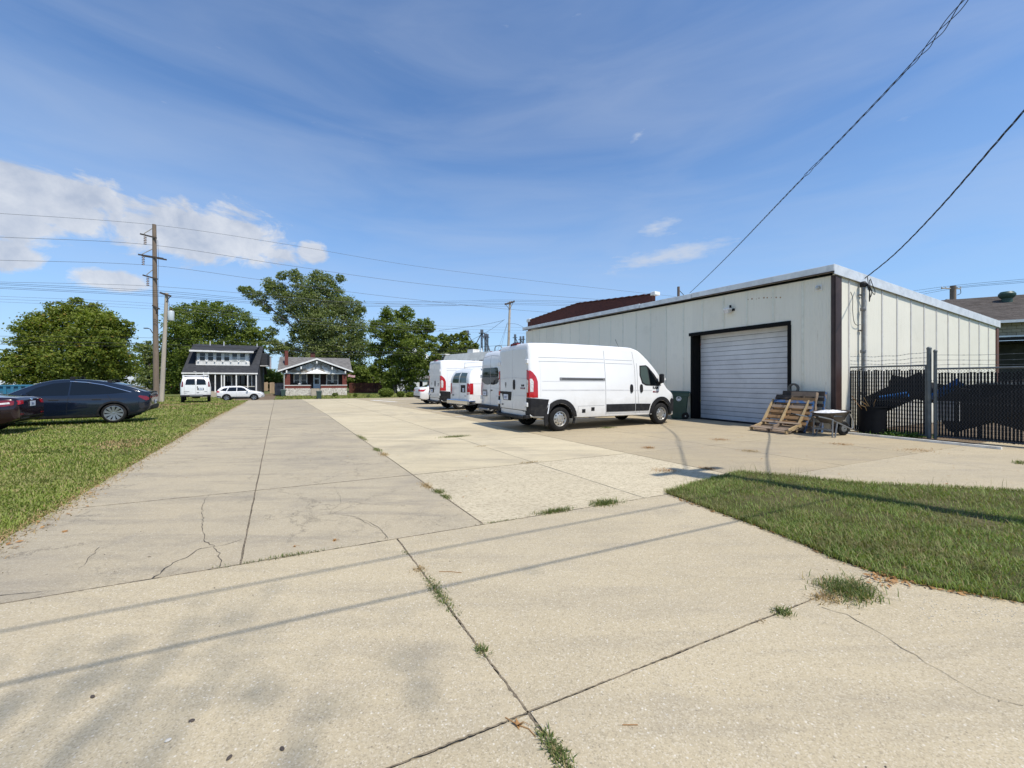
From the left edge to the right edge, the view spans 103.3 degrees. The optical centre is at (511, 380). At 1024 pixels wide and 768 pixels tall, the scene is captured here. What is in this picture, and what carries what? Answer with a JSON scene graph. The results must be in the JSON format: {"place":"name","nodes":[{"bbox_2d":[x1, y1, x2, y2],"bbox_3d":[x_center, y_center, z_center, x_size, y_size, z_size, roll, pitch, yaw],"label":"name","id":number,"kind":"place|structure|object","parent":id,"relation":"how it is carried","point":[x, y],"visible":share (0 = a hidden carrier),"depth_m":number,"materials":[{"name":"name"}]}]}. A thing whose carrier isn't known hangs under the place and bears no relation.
{"place":"outdoors","nodes":[
{"label":"outdoors","id":0,"kind":"place"},
{"bbox_2d":[25,400,247,422],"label":"lawn grass","id":1,"kind":"structure","parent":0,"point":[184,410],"depth_m":22.42,"materials":[{"name":"plant"}]},
{"bbox_2d":[158,400,244,413],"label":"dry grass","id":2,"kind":"structure","parent":0,"point":[165,404],"depth_m":28.72,"materials":[{"name":"plant"}]},
{"bbox_2d":[233,394,275,400],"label":"gravel drive","id":3,"kind":"structure","parent":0,"point":[269,396],"depth_m":56.86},
{"bbox_2d":[275,382,284,394],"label":"storage shed","id":4,"kind":"structure","parent":3,"relation":"on","point":[279,386],"depth_m":67.87,"materials":[{"name":"grey"}]},
{"bbox_2d":[0,388,700,533],"bbox_3d":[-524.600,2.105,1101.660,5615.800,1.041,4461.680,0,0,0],"label":"ground","id":5,"kind":"structure","parent":0,"point":[265,392],"depth_m":11.46,"materials":[{"name":"green plant"}]},
{"bbox_2d":[0,385,31,393],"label":"dumpster","id":6,"kind":"object","parent":5,"relation":"on","point":[6,389],"visible":0.21,"depth_m":27.80,"materials":[{"name":"blue paint"}]},
{"bbox_2d":[0,393,43,429],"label":"parked car","id":7,"kind":"object","parent":5,"relation":"on","point":[14,409],"visible":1,"depth_m":12.01,"materials":[{"name":"red paint"}]},
{"bbox_2d":[0,513,51,544],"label":"lawn grass","id":8,"kind":"structure","parent":5,"relation":"on","point":[10,527],"depth_m":4.29,"materials":[{"name":"plant"}]},
{"bbox_2d":[0,372,143,386],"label":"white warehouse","id":9,"kind":"structure","parent":5,"relation":"on","point":[130,379],"depth_m":108.07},
{"bbox_2d":[0,296,145,384],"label":"leafy tree","id":10,"kind":"object","parent":5,"relation":"on","point":[50,358],"visible":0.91,"depth_m":46.74,"materials":[{"name":"green plant"}]},
{"bbox_2d":[1,446,160,469],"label":"dry grass","id":11,"kind":"structure","parent":5,"relation":"on","point":[97,459],"depth_m":8.98,"materials":[{"name":"plant"}]},
{"bbox_2d":[0,444,166,526],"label":"lawn grass","id":12,"kind":"structure","parent":5,"relation":"on","point":[11,492],"depth_m":6.50,"materials":[{"name":"plant"}]},
{"bbox_2d":[8,377,158,422],"bbox_3d":[-16.326,0.711,14.983,4.806,1.691,2.244,0,0,-32],"label":"parked car","id":13,"kind":"object","parent":5,"relation":"on","point":[111,401],"visible":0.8,"depth_m":14.67,"materials":[{"name":"blue paint"}]},
{"bbox_2d":[0,417,196,456],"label":"dry grass","id":14,"kind":"structure","parent":5,"relation":"on","point":[136,440],"depth_m":9.99,"materials":[{"name":"plant"}]},
{"bbox_2d":[0,413,221,458],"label":"lawn grass","id":15,"kind":"structure","parent":5,"relation":"on","point":[108,434],"depth_m":11.80,"materials":[{"name":"plant"}]},
{"bbox_2d":[132,341,166,389],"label":"leafy tree","id":16,"kind":"object","parent":5,"relation":"on","point":[144,378],"visible":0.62,"depth_m":79.33,"materials":[{"name":"green plant"}]},
{"bbox_2d":[138,224,166,401],"bbox_3d":[-33.732,-6.239,37.981,2.321,16.799,0.502,0,0,0],"label":"utility pole","id":17,"kind":"object","parent":5,"relation":"on","point":[156,384],"visible":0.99,"depth_m":37.86,"materials":[{"name":"brown wood"}]},
{"bbox_2d":[0,344,379,354],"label":"power line","id":18,"kind":"object","parent":17,"relation":"attached to","point":[231,351],"visible":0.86,"depth_m":41.71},
{"bbox_2d":[4,341,466,352],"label":"power line","id":19,"kind":"object","parent":17,"relation":"attached to","point":[219,347],"visible":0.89,"depth_m":40.05,"materials":[{"name":"metal"}]},
{"bbox_2d":[8,299,479,329],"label":"power line","id":20,"kind":"object","parent":17,"relation":"attached to","point":[236,314],"visible":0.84,"depth_m":40.57,"materials":[{"name":"metal"}]},
{"bbox_2d":[26,336,467,349],"bbox_3d":[-21.963,-3.788,42.686,47.030,0.437,1.700,0,0,-25],"label":"power line","id":21,"kind":"object","parent":17,"relation":"attached to","point":[211,340],"visible":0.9,"depth_m":39.25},
{"bbox_2d":[13,302,493,332],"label":"power line","id":22,"kind":"object","parent":17,"relation":"attached to","point":[247,318],"visible":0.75,"depth_m":40.66,"materials":[{"name":"metal"}]},
{"bbox_2d":[16,282,506,306],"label":"power line","id":23,"kind":"object","parent":17,"relation":"attached to","point":[232,292],"visible":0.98,"depth_m":40.22,"materials":[{"name":"metal"}]},
{"bbox_2d":[2,296,522,327],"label":"power line","id":24,"kind":"object","parent":17,"relation":"attached to","point":[243,312],"visible":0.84,"depth_m":40.68,"materials":[{"name":"metal"}]},
{"bbox_2d":[5,260,548,312],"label":"power line","id":25,"kind":"object","parent":17,"relation":"attached to","point":[251,278],"visible":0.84,"depth_m":40.55,"materials":[{"name":"metal"}]},
{"bbox_2d":[0,283,587,301],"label":"power line","id":26,"kind":"object","parent":17,"relation":"attached to","point":[247,298],"visible":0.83,"depth_m":39.35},
{"bbox_2d":[6,237,601,299],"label":"power line","id":27,"kind":"object","parent":17,"relation":"attached to","point":[282,264],"visible":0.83,"depth_m":41.72,"materials":[{"name":"metal"}]},
{"bbox_2d":[0,213,675,296],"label":"power line","id":28,"kind":"object","parent":17,"relation":"attached to","point":[305,247],"visible":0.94,"depth_m":42.10,"materials":[{"name":"metal"}]},
{"bbox_2d":[159,292,173,401],"bbox_3d":[-31.559,-2.988,37.000,1.291,10.158,0.473,0,0,0],"label":"utility pole","id":29,"kind":"object","parent":5,"relation":"on","point":[169,315],"visible":0.98,"depth_m":36.88,"materials":[{"name":"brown wood"}]},
{"bbox_2d":[13,285,573,302],"bbox_3d":[-7.580,-9.744,49.057,78.663,4.230,2.489,0,0,-24],"label":"power line","id":30,"kind":"object","parent":29,"relation":"attached to","point":[262,300],"visible":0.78,"depth_m":39.93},
{"bbox_2d":[179,371,213,401],"bbox_3d":[-26.694,0.509,34.270,2.428,2.483,5.429,0,0,-37],"label":"work van","id":31,"kind":"object","parent":5,"relation":"on","point":[195,386],"visible":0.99,"depth_m":32.30,"materials":[{"name":"white paint"}]},
{"bbox_2d":[150,299,267,393],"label":"leafy tree","id":32,"kind":"object","parent":5,"relation":"on","point":[220,331],"visible":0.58,"depth_m":72.44,"materials":[{"name":"green plant"}]},
{"bbox_2d":[181,341,269,396],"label":"dormer house","id":33,"kind":"structure","parent":5,"relation":"on","point":[226,366],"depth_m":61.76,"materials":[{"name":"grey"}]},
{"bbox_2d":[199,352,205,360],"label":"window","id":34,"kind":"structure","parent":33,"relation":"in","point":[202,356],"depth_m":60.20,"materials":[{"name":"glass"}]},
{"bbox_2d":[239,353,245,361],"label":"window","id":35,"kind":"structure","parent":33,"relation":"in","point":[242,356],"depth_m":62.35,"materials":[{"name":"glass"}]},
{"bbox_2d":[237,375,251,385],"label":"picture window","id":36,"kind":"structure","parent":33,"relation":"in","point":[241,379],"depth_m":62.83,"materials":[{"name":"glass"}]},
{"bbox_2d":[264,367,284,390],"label":"leafy tree","id":37,"kind":"object","parent":5,"relation":"on","point":[271,375],"visible":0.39,"depth_m":96.94,"materials":[{"name":"green plant"}]},
{"bbox_2d":[164,393,406,401],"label":"yard grass","id":38,"kind":"structure","parent":5,"relation":"on","point":[286,398],"depth_m":59.16,"materials":[{"name":"plant"}]},
{"bbox_2d":[236,268,375,377],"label":"leafy tree","id":39,"kind":"object","parent":5,"relation":"on","point":[317,332],"visible":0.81,"depth_m":86.96,"materials":[{"name":"green plant"}]},
{"bbox_2d":[277,350,352,395],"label":"brick bungalow","id":40,"kind":"object","parent":5,"relation":"on","point":[316,374],"visible":0.95,"depth_m":65.93,"materials":[{"name":"brick"}]},
{"bbox_2d":[293,374,299,384],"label":"window","id":41,"kind":"structure","parent":40,"relation":"in","point":[296,377],"depth_m":65.50,"materials":[{"name":"glass"}]},
{"bbox_2d":[300,374,306,384],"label":"window","id":42,"kind":"structure","parent":40,"relation":"in","point":[303,377],"depth_m":65.94,"materials":[{"name":"glass"}]},
{"bbox_2d":[313,374,319,387],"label":"front door","id":43,"kind":"structure","parent":40,"relation":"in","point":[316,377],"depth_m":66.73,"materials":[{"name":"blue wood"}]},
{"bbox_2d":[326,374,331,384],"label":"window","id":44,"kind":"structure","parent":40,"relation":"in","point":[328,376],"depth_m":67.53,"materials":[{"name":"glass"}]},
{"bbox_2d":[332,374,337,384],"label":"window","id":45,"kind":"structure","parent":40,"relation":"in","point":[334,376],"depth_m":68.00,"materials":[{"name":"glass"}]},
{"bbox_2d":[347,361,382,387],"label":"leafy tree","id":46,"kind":"object","parent":5,"relation":"on","point":[361,374],"visible":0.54,"depth_m":83.13,"materials":[{"name":"green plant"}]},
{"bbox_2d":[349,383,382,392],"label":"red fence","id":47,"kind":"object","parent":5,"relation":"on","point":[365,387],"visible":0.75,"depth_m":79.40,"materials":[{"name":"brown wood"}]},
{"bbox_2d":[378,387,393,396],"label":"shrub","id":48,"kind":"object","parent":5,"relation":"on","point":[385,392],"visible":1,"depth_m":62.36,"materials":[{"name":"green plant"}]},
{"bbox_2d":[365,305,438,393],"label":"leafy tree","id":49,"kind":"object","parent":5,"relation":"on","point":[404,360],"visible":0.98,"depth_m":74.96,"materials":[{"name":"green plant"}]},
{"bbox_2d":[412,375,428,391],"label":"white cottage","id":50,"kind":"structure","parent":5,"relation":"on","point":[420,383],"depth_m":86.71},
{"bbox_2d":[420,330,479,374],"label":"leafy tree","id":51,"kind":"object","parent":5,"relation":"on","point":[446,340],"visible":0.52,"depth_m":71.25,"materials":[{"name":"green plant"}]},
{"bbox_2d":[440,345,501,360],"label":"corner shop","id":52,"kind":"structure","parent":5,"relation":"on","point":[473,355],"depth_m":46.54},
{"bbox_2d":[476,329,489,350],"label":"grain tower","id":53,"kind":"structure","parent":5,"relation":"on","point":[481,333],"depth_m":169.79,"materials":[{"name":"grey metal"}]},
{"bbox_2d":[498,301,514,349],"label":"utility pole","id":54,"kind":"object","parent":5,"relation":"on","point":[509,319],"visible":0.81,"depth_m":51.87,"materials":[{"name":"brown wood"}]},
{"bbox_2d":[7,287,533,304],"bbox_3d":[-7.580,-9.507,49.057,78.663,4.120,2.489,0,0,-24],"label":"power line","id":55,"kind":"object","parent":54,"relation":"attached to","point":[242,301],"visible":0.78,"depth_m":39.59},
{"bbox_2d":[0,288,563,306],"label":"power line","id":56,"kind":"object","parent":54,"relation":"attached to","point":[257,303],"visible":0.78,"depth_m":41.78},
{"bbox_2d":[527,291,700,345],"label":"brick building","id":57,"kind":"structure","parent":5,"relation":"on","point":[580,309],"depth_m":41.63,"materials":[{"name":"red brick"}]},
{"bbox_2d":[941,285,961,299],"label":"utility pole","id":58,"kind":"object","parent":5,"relation":"on","point":[952,292],"visible":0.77,"depth_m":41.93,"materials":[{"name":"brown wood"}]},
{"bbox_2d":[941,291,1023,380],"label":"block building","id":59,"kind":"structure","parent":5,"relation":"on","point":[1006,308],"depth_m":26.29,"materials":[{"name":"grey"}]},
{"bbox_2d":[0,397,1023,767],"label":"driveway","id":60,"kind":"structure","parent":0,"point":[628,631],"depth_m":2.68,"materials":[{"name":"concrete"}]},
{"bbox_2d":[6,477,114,547],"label":"leaf litter","id":61,"kind":"object","parent":60,"relation":"on","point":[8,543],"visible":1,"depth_m":4.43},
{"bbox_2d":[0,402,242,572],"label":"dry edge grass","id":62,"kind":"structure","parent":60,"relation":"on","point":[20,526],"depth_m":5.54,"materials":[{"name":"plant"}]},
{"bbox_2d":[212,540,377,568],"bbox_3d":[-1.872,1.542,3.616,1.330,0.039,0.132,0,0,-27],"label":"weed tuft","id":63,"kind":"object","parent":60,"relation":"on","point":[283,556],"visible":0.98,"depth_m":3.56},
{"bbox_2d":[413,384,436,403],"bbox_3d":[-4.631,0.855,29.306,4.676,1.550,1.893,0,0,-29],"label":"parked car","id":64,"kind":"object","parent":60,"relation":"on","point":[422,392],"visible":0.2,"depth_m":27.70,"materials":[{"name":"white paint"}]},
{"bbox_2d":[418,566,460,627],"bbox_3d":[-0.534,1.547,2.952,0.153,0.036,0.972,0,0,-29],"label":"weed tuft","id":65,"kind":"object","parent":60,"relation":"on","point":[440,595],"visible":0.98,"depth_m":2.91,"materials":[{"name":"plant"}]},
{"bbox_2d":[427,360,482,409],"bbox_3d":[-1.514,0.105,23.595,6.472,2.926,2.577,0,0,-29],"label":"cargo van","id":66,"kind":"object","parent":60,"relation":"on","point":[441,372],"visible":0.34,"depth_m":21.65,"materials":[{"name":"white paint"}]},
{"bbox_2d":[447,361,494,413],"bbox_3d":[-0.341,0.318,20.467,5.550,2.465,2.477,0,0,-35],"label":"cargo van","id":67,"kind":"object","parent":60,"relation":"on","point":[465,389],"visible":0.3,"depth_m":18.60,"materials":[{"name":"white paint"}]},
{"bbox_2d":[373,399,584,422],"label":"parking lines","id":68,"kind":"object","parent":60,"relation":"on","point":[453,407],"visible":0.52,"depth_m":20.18,"materials":[{"name":"white paint"}]},
{"bbox_2d":[473,640,492,658],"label":"weed tuft","id":69,"kind":"object","parent":60,"relation":"on","point":[479,648],"visible":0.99,"depth_m":2.32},
{"bbox_2d":[478,350,500,410],"bbox_3d":[1.758,0.170,17.694,6.450,2.760,2.480,0,0,-28],"label":"cargo van","id":70,"kind":"object","parent":60,"relation":"on","point":[489,376],"visible":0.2,"depth_m":16.31,"materials":[{"name":"white paint"}]},
{"bbox_2d":[529,505,572,515],"bbox_3d":[0.428,1.533,4.743,0.970,0.059,0.243,0,0,-28],"label":"weed tuft","id":71,"kind":"object","parent":60,"relation":"on","point":[550,511],"visible":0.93,"depth_m":4.78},
{"bbox_2d":[534,722,576,767],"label":"weed tuft","id":72,"kind":"object","parent":60,"relation":"on","point":[555,753],"visible":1,"depth_m":1.69,"materials":[{"name":"plant"}]},
{"bbox_2d":[496,340,672,430],"bbox_3d":[2.807,0.065,14.250,6.570,2.970,2.616,0,0,-28],"label":"cargo van","id":73,"kind":"object","parent":60,"relation":"on","point":[556,386],"visible":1,"depth_m":12.86,"materials":[{"name":"white paint"}]},
{"bbox_2d":[588,496,623,507],"bbox_3d":[1.235,1.527,5.087,0.637,0.070,0.402,0,0,-17],"label":"weed tuft","id":74,"kind":"object","parent":60,"relation":"on","point":[601,503],"visible":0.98,"depth_m":5.08,"materials":[{"name":"plant"}]},
{"bbox_2d":[670,391,691,418],"bbox_3d":[6.833,0.983,16.504,0.874,1.134,0.698,0,0,21],"label":"wheelie bin","id":75,"kind":"object","parent":60,"relation":"on","point":[680,400],"visible":0.93,"depth_m":16.22,"materials":[{"name":"green plastic"}]},
{"bbox_2d":[522,264,1000,432],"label":"metal building","id":76,"kind":"structure","parent":60,"relation":"on","point":[760,348],"depth_m":14.67,"materials":[{"name":"white metal"}]},
{"bbox_2d":[700,325,786,423],"bbox_3d":[8.595,-0.160,15.042,0.080,3.420,3.720,0,0,-26],"label":"rolling door","id":77,"kind":"structure","parent":76,"relation":"in","point":[742,371],"depth_m":15.06,"materials":[{"name":"white metal"}]},
{"bbox_2d":[851,277,874,404],"bbox_3d":[10.844,-0.802,12.442,1.071,4.704,0.289,0,0,-26],"label":"service mast","id":78,"kind":"object","parent":76,"relation":"attached to","point":[863,284],"visible":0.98,"depth_m":12.46,"materials":[{"name":"grey metal"}]},
{"bbox_2d":[850,347,931,438],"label":"chain link gate","id":79,"kind":"structure","parent":76,"relation":"attached to","point":[927,402],"depth_m":11.37,"materials":[{"name":"metal"}]},
{"bbox_2d":[865,372,937,410],"bbox_3d":[11.609,0.423,12.196,0.298,1.341,1.669,0,0,-28],"label":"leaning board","id":80,"kind":"object","parent":76,"relation":"attached to","point":[900,392],"visible":0.2,"depth_m":12.02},
{"bbox_2d":[749,420,801,434],"bbox_3d":[7.942,1.397,12.233,0.785,0.134,1.082,-14,6,-26],"label":"pallet","id":81,"kind":"object","parent":60,"relation":"on","point":[773,429],"visible":0.98,"depth_m":12.15,"materials":[{"name":"brown wood"}]},
{"bbox_2d":[769,603,797,619],"bbox_3d":[1.803,1.539,2.701,0.171,0.047,0.178,0,0,15],"label":"weed tuft","id":82,"kind":"object","parent":60,"relation":"on","point":[781,611],"visible":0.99,"depth_m":2.70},
{"bbox_2d":[761,399,809,432],"bbox_3d":[8.420,1.064,12.537,0.134,1.140,1.100,42,-17,-20],"label":"pallet","id":83,"kind":"object","parent":60,"relation":"on","point":[784,413],"visible":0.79,"depth_m":12.55,"materials":[{"name":"brown wood"}]},
{"bbox_2d":[766,395,814,432],"bbox_3d":[8.598,1.002,12.514,0.135,1.220,1.166,36,-15,-22],"label":"pallet","id":84,"kind":"object","parent":60,"relation":"on","point":[782,398],"visible":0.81,"depth_m":12.46,"materials":[{"name":"brown wood"}]},
{"bbox_2d":[788,392,818,432],"bbox_3d":[8.877,0.948,12.360,0.134,1.201,0.707,11,-5,-26],"label":"pallet","id":85,"kind":"object","parent":60,"relation":"on","point":[811,394],"visible":0.52,"depth_m":12.21,"materials":[{"name":"grey wood"}]},
{"bbox_2d":[781,391,826,432],"bbox_3d":[8.982,0.938,12.536,0.134,1.226,1.206,12,-5,-26],"label":"pallet","id":86,"kind":"object","parent":60,"relation":"on","point":[823,394],"visible":0.34,"depth_m":12.08,"materials":[{"name":"brown wood"}]},
{"bbox_2d":[791,409,853,437],"bbox_3d":[8.755,1.186,11.288,1.723,0.737,0.730,0,0,-15],"label":"wheelbarrow","id":87,"kind":"object","parent":60,"relation":"on","point":[832,417],"visible":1,"depth_m":11.21,"materials":[{"name":"grey metal"}]},
{"bbox_2d":[804,588,840,606],"bbox_3d":[2.218,1.539,2.899,0.322,0.047,0.227,0,0,-23],"label":"weed tuft","id":88,"kind":"object","parent":60,"relation":"on","point":[821,596],"visible":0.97,"depth_m":2.88,"materials":[{"name":"plant"}]},
{"bbox_2d":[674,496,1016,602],"bbox_3d":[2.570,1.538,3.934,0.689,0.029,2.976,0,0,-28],"label":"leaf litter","id":89,"kind":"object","parent":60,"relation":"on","point":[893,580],"visible":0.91,"depth_m":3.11,"materials":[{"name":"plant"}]},
{"bbox_2d":[802,567,900,613],"bbox_3d":[2.463,1.520,2.984,0.652,0.089,0.528,0,0,-18],"label":"weed tuft","id":90,"kind":"object","parent":60,"relation":"on","point":[855,590],"visible":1,"depth_m":2.96,"materials":[{"name":"plant"}]},
{"bbox_2d":[852,397,887,434],"bbox_3d":[10.234,0.993,11.620,0.975,1.115,0.690,0,0,-17],"label":"black tub","id":91,"kind":"object","parent":60,"relation":"on","point":[872,419],"visible":0.9,"depth_m":11.44,"materials":[{"name":"plastic"}]},
{"bbox_2d":[837,432,1001,449],"bbox_3d":[10.221,1.522,10.770,0.075,0.055,3.689,0,0,-25],"label":"white board","id":92,"kind":"object","parent":60,"relation":"on","point":[941,442],"visible":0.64,"depth_m":10.15,"materials":[{"name":"paint"}]},
{"bbox_2d":[933,349,1023,444],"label":"chain link fence","id":93,"kind":"object","parent":60,"relation":"on","point":[962,400],"visible":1,"depth_m":10.08,"materials":[{"name":"metal"}]},
{"bbox_2d":[0,0,1023,372],"label":"sky","id":94,"kind":"structure","parent":0,"point":[632,146],"materials":[{"name":"blue"}]},
{"bbox_2d":[40,479,1023,767],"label":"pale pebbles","id":95,"kind":"object","parent":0,"point":[798,681],"visible":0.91,"depth_m":2.62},
{"bbox_2d":[663,469,1023,602],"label":"grass island","id":96,"kind":"structure","parent":0,"point":[921,560],"depth_m":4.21,"materials":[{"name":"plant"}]},
{"bbox_2d":[668,463,1012,490],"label":"seed stalks","id":97,"kind":"object","parent":96,"relation":"on","point":[815,474],"visible":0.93,"depth_m":5.91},
{"bbox_3d":[6.500,-2.750,3.350,1.439,8.800,0.692,0,0,0],"label":"utility pole","id":98,"kind":"object","parent":96,"relation":"on","visible":0},
{"bbox_2d":[690,0,967,292],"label":"service cable","id":99,"kind":"object","parent":98,"relation":"attached to","point":[893,83],"visible":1,"depth_m":9.01,"materials":[{"name":"rubber"}]},
{"bbox_2d":[865,110,1023,277],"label":"service cable","id":100,"kind":"object","parent":98,"relation":"attached to","point":[998,140],"visible":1,"depth_m":7.72,"materials":[{"name":"rubber"}]},
{"bbox_2d":[849,423,1023,443],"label":"yard dirt","id":101,"kind":"structure","parent":0,"point":[959,440],"depth_m":11.30,"materials":[{"name":"soil"}]},
{"bbox_2d":[857,429,922,435],"bbox_3d":[10.784,1.464,11.477,1.895,0.219,0.893,0,0,0],"label":"leafy weed","id":102,"kind":"object","parent":101,"relation":"on","point":[889,433],"visible":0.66,"depth_m":11.36,"materials":[{"name":"green plant"}]},
{"bbox_2d":[887,431,937,437],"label":"leafy weed","id":103,"kind":"object","parent":101,"relation":"on","point":[911,435],"visible":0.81,"depth_m":11.05,"materials":[{"name":"green plant"}]},
{"bbox_2d":[932,379,959,436],"bbox_3d":[11.965,0.740,11.154,0.300,1.620,0.700,0,0,-28],"label":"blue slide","id":104,"kind":"object","parent":101,"relation":"on","point":[950,406],"visible":0.08,"depth_m":10.98,"materials":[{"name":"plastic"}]},
{"bbox_2d":[950,388,1023,432],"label":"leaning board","id":105,"kind":"object","parent":101,"relation":"on","point":[993,410],"visible":0.22,"depth_m":10.60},
{"bbox_2d":[969,394,1023,430],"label":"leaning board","id":106,"kind":"object","parent":101,"relation":"on","point":[1004,419],"visible":0.03,"depth_m":10.42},
{"bbox_2d":[890,375,969,402],"bbox_3d":[12.213,0.326,11.922,0.298,1.001,1.792,0,0,-28],"label":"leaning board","id":107,"kind":"object","parent":106,"relation":"on","point":[932,392],"visible":0.19,"depth_m":11.71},
{"bbox_2d":[969,379,1023,397],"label":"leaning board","id":108,"kind":"object","parent":106,"relation":"on","point":[997,388],"depth_m":10.82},
{"bbox_2d":[976,382,1023,436],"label":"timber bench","id":109,"kind":"object","parent":101,"relation":"on","point":[982,393],"visible":0.09,"depth_m":10.93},
{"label":"street","id":110,"kind":"structure","parent":0,"visible":0},
{"bbox_2d":[216,386,264,400],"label":"parked suv","id":111,"kind":"object","parent":110,"relation":"on","point":[225,393],"visible":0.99,"depth_m":47.42,"materials":[{"name":"white paint"}]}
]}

